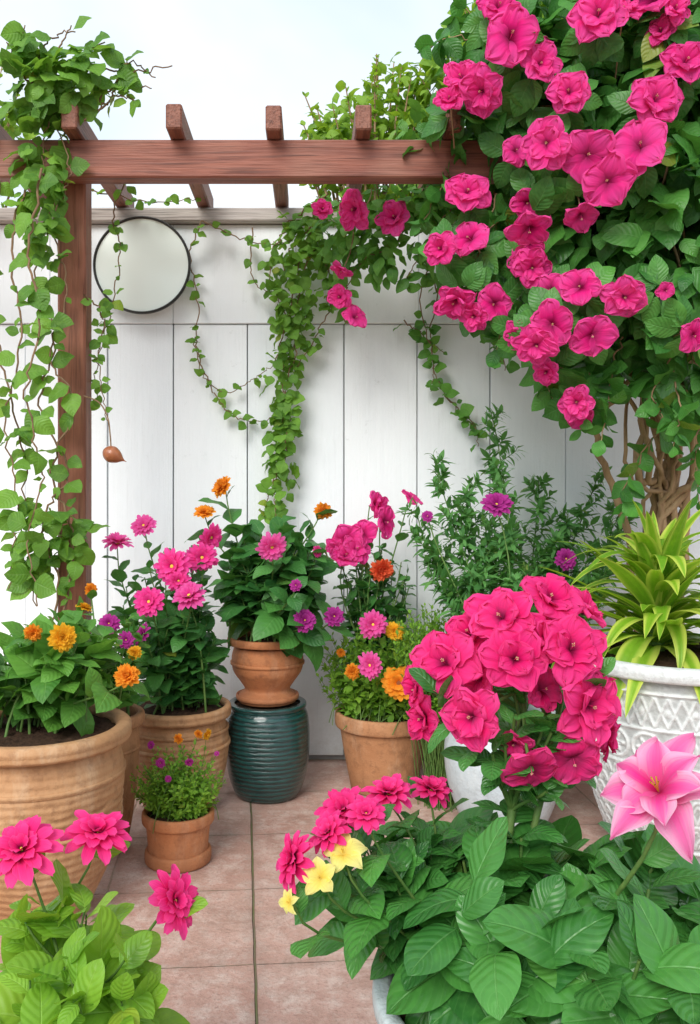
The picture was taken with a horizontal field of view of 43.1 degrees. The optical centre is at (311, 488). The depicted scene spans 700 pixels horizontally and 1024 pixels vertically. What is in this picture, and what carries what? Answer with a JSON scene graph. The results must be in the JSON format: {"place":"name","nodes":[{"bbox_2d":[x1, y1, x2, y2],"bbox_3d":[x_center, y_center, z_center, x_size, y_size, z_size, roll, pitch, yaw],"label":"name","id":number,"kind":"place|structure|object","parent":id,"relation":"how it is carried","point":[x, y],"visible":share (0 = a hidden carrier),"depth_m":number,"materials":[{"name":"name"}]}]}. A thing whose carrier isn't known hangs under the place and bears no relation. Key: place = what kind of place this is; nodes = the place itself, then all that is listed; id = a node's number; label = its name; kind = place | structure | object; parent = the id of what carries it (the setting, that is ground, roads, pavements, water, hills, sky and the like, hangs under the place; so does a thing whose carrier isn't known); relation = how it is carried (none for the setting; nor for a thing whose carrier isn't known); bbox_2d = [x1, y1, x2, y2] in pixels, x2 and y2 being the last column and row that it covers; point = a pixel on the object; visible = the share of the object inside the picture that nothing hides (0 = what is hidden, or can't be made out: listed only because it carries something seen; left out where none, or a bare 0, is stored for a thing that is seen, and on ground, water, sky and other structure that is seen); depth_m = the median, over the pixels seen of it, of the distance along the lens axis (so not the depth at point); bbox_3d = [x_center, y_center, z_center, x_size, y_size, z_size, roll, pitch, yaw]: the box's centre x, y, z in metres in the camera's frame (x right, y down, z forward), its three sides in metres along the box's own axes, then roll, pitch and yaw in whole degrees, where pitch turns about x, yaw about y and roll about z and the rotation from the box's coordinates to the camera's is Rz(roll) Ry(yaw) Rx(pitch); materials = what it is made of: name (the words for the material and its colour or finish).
{"place":"outdoors","nodes":[
{"label":"outdoors","id":0,"kind":"place"},
{"bbox_2d":[0,0,473,207],"label":"sky","id":1,"kind":"structure","parent":0,"point":[230,60],"materials":[{"name":"white"}]},
{"bbox_2d":[0,760,608,1023],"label":"paving","id":2,"kind":"structure","parent":0,"point":[230,959],"depth_m":2.66,"materials":[{"name":"tile"}]},
{"bbox_2d":[0,704,131,919],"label":"terracotta pot","id":3,"kind":"object","parent":2,"relation":"on","point":[59,778],"visible":0.73,"depth_m":2.53,"materials":[{"name":"ceramic"}]},
{"bbox_2d":[0,596,149,736],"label":"flowering plant","id":4,"kind":"object","parent":3,"relation":"on","point":[54,679],"visible":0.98,"depth_m":2.65,"materials":[{"name":"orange plant"}]},
{"bbox_2d":[117,704,144,833],"bbox_3d":[-0.773,1.057,3.220,0.328,0.487,0.328,0,0,0],"label":"terracotta pot","id":5,"kind":"object","parent":2,"relation":"on","point":[130,746],"visible":0.1,"depth_m":3.17,"materials":[{"name":"ceramic"}]},
{"bbox_2d":[82,582,151,714],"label":"flowering plant","id":6,"kind":"object","parent":5,"relation":"on","point":[129,651],"visible":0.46,"depth_m":3.16,"materials":[{"name":"purple plant"}]},
{"bbox_2d":[142,802,213,873],"bbox_3d":[-0.465,1.210,3.090,0.252,0.177,0.252,0,0,0],"label":"terracotta pot","id":7,"kind":"object","parent":2,"relation":"on","point":[184,846],"visible":0.76,"depth_m":3.00,"materials":[{"name":"ceramic"}]},
{"bbox_2d":[130,729,225,833],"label":"potted herb","id":8,"kind":"object","parent":7,"relation":"in","point":[177,794],"visible":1,"depth_m":3.03,"materials":[{"name":"green plant"}]},
{"bbox_2d":[136,697,230,806],"bbox_3d":[-0.538,1.088,3.600,0.424,0.424,0.424,0,0,0],"label":"terracotta pot","id":9,"kind":"object","parent":2,"relation":"on","point":[159,729],"visible":0.46,"depth_m":3.44,"materials":[{"name":"ceramic"}]},
{"bbox_2d":[101,514,229,714],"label":"flowering plant","id":10,"kind":"object","parent":9,"relation":"on","point":[183,650],"visible":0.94,"depth_m":3.48,"materials":[{"name":"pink plant"}]},
{"bbox_2d":[226,696,309,803],"bbox_3d":[-0.186,1.101,3.760,0.361,0.397,0.361,0,0,0],"label":"ceramic pot","id":11,"kind":"object","parent":2,"relation":"on","point":[268,755],"visible":0.76,"depth_m":3.61,"materials":[{"name":"green ceramic"}]},
{"bbox_2d":[227,631,304,706],"bbox_3d":[-0.186,0.764,3.760,0.342,0.274,0.342,0,0,0],"label":"terracotta urn","id":12,"kind":"object","parent":11,"relation":"on","point":[266,672],"visible":0.77,"depth_m":3.64,"materials":[{"name":"ceramic"}]},
{"bbox_2d":[184,475,354,671],"bbox_3d":[-0.192,0.350,3.689,0.634,0.812,0.572,0,0,-41],"label":"flowering plant","id":13,"kind":"object","parent":12,"relation":"in","point":[268,586],"visible":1,"depth_m":3.62,"materials":[{"name":"green plant"}]},
{"bbox_2d":[0,104,662,633],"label":"pergola","id":14,"kind":"object","parent":2,"relation":"on","point":[274,158],"visible":0.42,"depth_m":3.36,"materials":[{"name":"brown wood"}]},
{"bbox_2d":[0,16,171,624],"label":"climbing vine","id":15,"kind":"object","parent":14,"relation":"attached to","point":[48,99],"visible":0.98,"depth_m":3.29,"materials":[{"name":"green plant"}]},
{"bbox_2d":[83,395,125,462],"bbox_3d":[-0.795,-0.227,3.326,0.211,0.264,0.064,0,0,27],"label":"hanging ornament","id":16,"kind":"object","parent":14,"relation":"hanging from","point":[112,454],"visible":1,"depth_m":3.28,"materials":[{"name":"orange metal"}]},
{"bbox_2d":[80,184,207,420],"bbox_3d":[-0.742,-0.808,3.725,0.537,1.100,0.666,0,0,0],"label":"climbing vine","id":17,"kind":"object","parent":14,"relation":"hanging from","point":[105,306],"visible":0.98,"depth_m":3.58,"materials":[{"name":"green plant"}]},
{"bbox_2d":[302,98,492,327],"bbox_3d":[0.390,-1.141,3.729,0.866,0.909,0.504,0,0,17],"label":"flowering vine","id":18,"kind":"object","parent":14,"relation":"attached to","point":[389,217],"visible":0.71,"depth_m":3.75,"materials":[{"name":"green plant"}]},
{"bbox_2d":[393,242,519,451],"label":"climbing vine","id":19,"kind":"object","parent":14,"relation":"hanging from","point":[464,412],"visible":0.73,"depth_m":4.12,"materials":[{"name":"green plant"}]},
{"bbox_2d":[0,208,699,758],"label":"fence","id":20,"kind":"object","parent":2,"relation":"on","point":[372,416],"visible":0.27,"depth_m":4.21,"materials":[{"name":"white wood"}]},
{"bbox_2d":[93,216,190,313],"bbox_3d":[-0.791,-1.042,4.130,0.457,0.457,0.030,0,0,0],"label":"mirror","id":21,"kind":"object","parent":20,"relation":"attached to","point":[155,263],"visible":0.85,"depth_m":4.12,"materials":[{"name":"white mirror"}]},
{"bbox_2d":[185,220,305,429],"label":"climbing vine","id":22,"kind":"object","parent":20,"relation":"attached to","point":[195,295],"visible":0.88,"depth_m":4.13,"materials":[{"name":"green plant"}]},
{"bbox_2d":[255,193,347,523],"bbox_3d":[-0.014,-0.570,4.032,0.504,1.481,0.287,0,0,26],"label":"climbing vine","id":23,"kind":"object","parent":20,"relation":"attached to","point":[286,431],"visible":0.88,"depth_m":4.07,"materials":[{"name":"green plant"}]},
{"bbox_2d":[335,704,424,795],"bbox_3d":[0.315,1.133,3.850,0.426,0.334,0.426,0,0,0],"label":"terracotta pot","id":24,"kind":"object","parent":2,"relation":"on","point":[374,750],"visible":0.46,"depth_m":3.69,"materials":[{"name":"ceramic"}]},
{"bbox_2d":[325,489,422,662],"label":"flowering plant","id":25,"kind":"object","parent":24,"relation":"in","point":[347,545],"visible":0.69,"depth_m":3.89,"materials":[{"name":"pink plant"}]},
{"bbox_2d":[316,609,441,734],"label":"flowering plant","id":26,"kind":"object","parent":24,"relation":"in","point":[365,683],"visible":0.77,"depth_m":3.70,"materials":[{"name":"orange plant"}]},
{"bbox_2d":[390,603,459,812],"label":"shrub","id":27,"kind":"object","parent":2,"relation":"on","point":[434,762],"visible":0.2,"depth_m":3.57,"materials":[{"name":"green plant"}]},
{"bbox_2d":[372,973,525,1023],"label":"ceramic planter","id":28,"kind":"object","parent":2,"relation":"on","point":[380,988],"visible":0.03,"depth_m":1.58,"materials":[{"name":"ceramic"}]},
{"bbox_2d":[276,773,473,979],"bbox_3d":[0.127,0.747,1.653,0.462,0.411,0.334,0,0,-24],"label":"flowering plant","id":29,"kind":"object","parent":28,"relation":"on","point":[359,927],"visible":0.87,"depth_m":1.57,"materials":[{"name":"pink plant"}]},
{"bbox_2d":[374,732,699,1023],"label":"flowering plant","id":30,"kind":"object","parent":28,"relation":"in","point":[605,929],"visible":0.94,"depth_m":1.43,"materials":[{"name":"green plant"}]},
{"bbox_2d":[444,704,555,826],"bbox_3d":[0.738,1.085,3.400,0.462,0.431,0.462,0,0,0],"label":"ceramic pot","id":31,"kind":"object","parent":2,"relation":"on","point":[467,783],"visible":0.11,"depth_m":3.27,"materials":[{"name":"ceramic"}]},
{"bbox_2d":[394,402,539,714],"bbox_3d":[0.707,0.266,3.576,0.561,1.290,0.666,0,0,-22],"label":"feathery plant","id":32,"kind":"object","parent":31,"relation":"on","point":[497,502],"visible":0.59,"depth_m":3.61,"materials":[{"name":"green plant"}]},
{"bbox_2d":[400,573,621,903],"bbox_3d":[0.396,0.546,1.720,0.433,0.751,0.291,0,0,0],"label":"flowering plant","id":33,"kind":"object","parent":31,"relation":"in","point":[508,644],"visible":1,"depth_m":1.66,"materials":[{"name":"pink plant"}]},
{"bbox_2d":[591,632,699,863],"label":"stone urn","id":34,"kind":"object","parent":2,"relation":"on","point":[665,707],"visible":0.21,"depth_m":2.86,"materials":[{"name":"stone"}]},
{"bbox_2d":[538,498,699,717],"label":"dracaena","id":35,"kind":"object","parent":34,"relation":"in","point":[657,603],"visible":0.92,"depth_m":3.05,"materials":[{"name":"green plant"}]},
{"bbox_3d":[-0.443,1.146,1.500,0.368,0.308,0.368,0,0,0],"label":"terracotta pot","id":36,"kind":"object","parent":2,"relation":"on","visible":0},
{"bbox_2d":[0,810,207,1023],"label":"flowering plant","id":37,"kind":"object","parent":36,"relation":"in","point":[60,964],"visible":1,"depth_m":1.46,"materials":[{"name":"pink plant"}]},
{"bbox_2d":[309,759,423,759],"bbox_3d":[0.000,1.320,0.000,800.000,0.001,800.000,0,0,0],"label":"ground","id":38,"kind":"structure","parent":0,"point":[332,759],"depth_m":4.31,"materials":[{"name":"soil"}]},
{"bbox_2d":[0,67,36,207],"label":"background shrub","id":39,"kind":"object","parent":38,"relation":"on","point":[13,132],"visible":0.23,"depth_m":4.75,"materials":[{"name":"green plant"}]},
{"bbox_2d":[298,51,443,201],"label":"background shrub","id":40,"kind":"object","parent":38,"relation":"on","point":[333,129],"visible":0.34,"depth_m":4.58,"materials":[{"name":"green plant"}]},
{"bbox_2d":[405,0,575,131],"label":"background shrub","id":41,"kind":"object","parent":38,"relation":"on","point":[430,68],"visible":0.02,"depth_m":4.53,"materials":[{"name":"green plant"}]},
{"bbox_2d":[498,462,639,701],"bbox_3d":[1.135,0.442,3.863,0.720,1.138,0.472,0,0,0],"label":"feathery plant","id":42,"kind":"object","parent":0,"point":[554,557],"visible":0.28,"depth_m":3.90,"materials":[{"name":"green plant"}]},
{"bbox_3d":[1.520,1.120,3.860,0.450,0.360,0.450,0,0,0],"label":"terracotta pot","id":43,"kind":"object","parent":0,"visible":0},
{"bbox_2d":[402,0,699,631],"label":"flowering tree","id":44,"kind":"object","parent":43,"relation":"in","point":[580,241],"visible":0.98,"depth_m":3.11,"materials":[{"name":"pink plant"}]}
]}

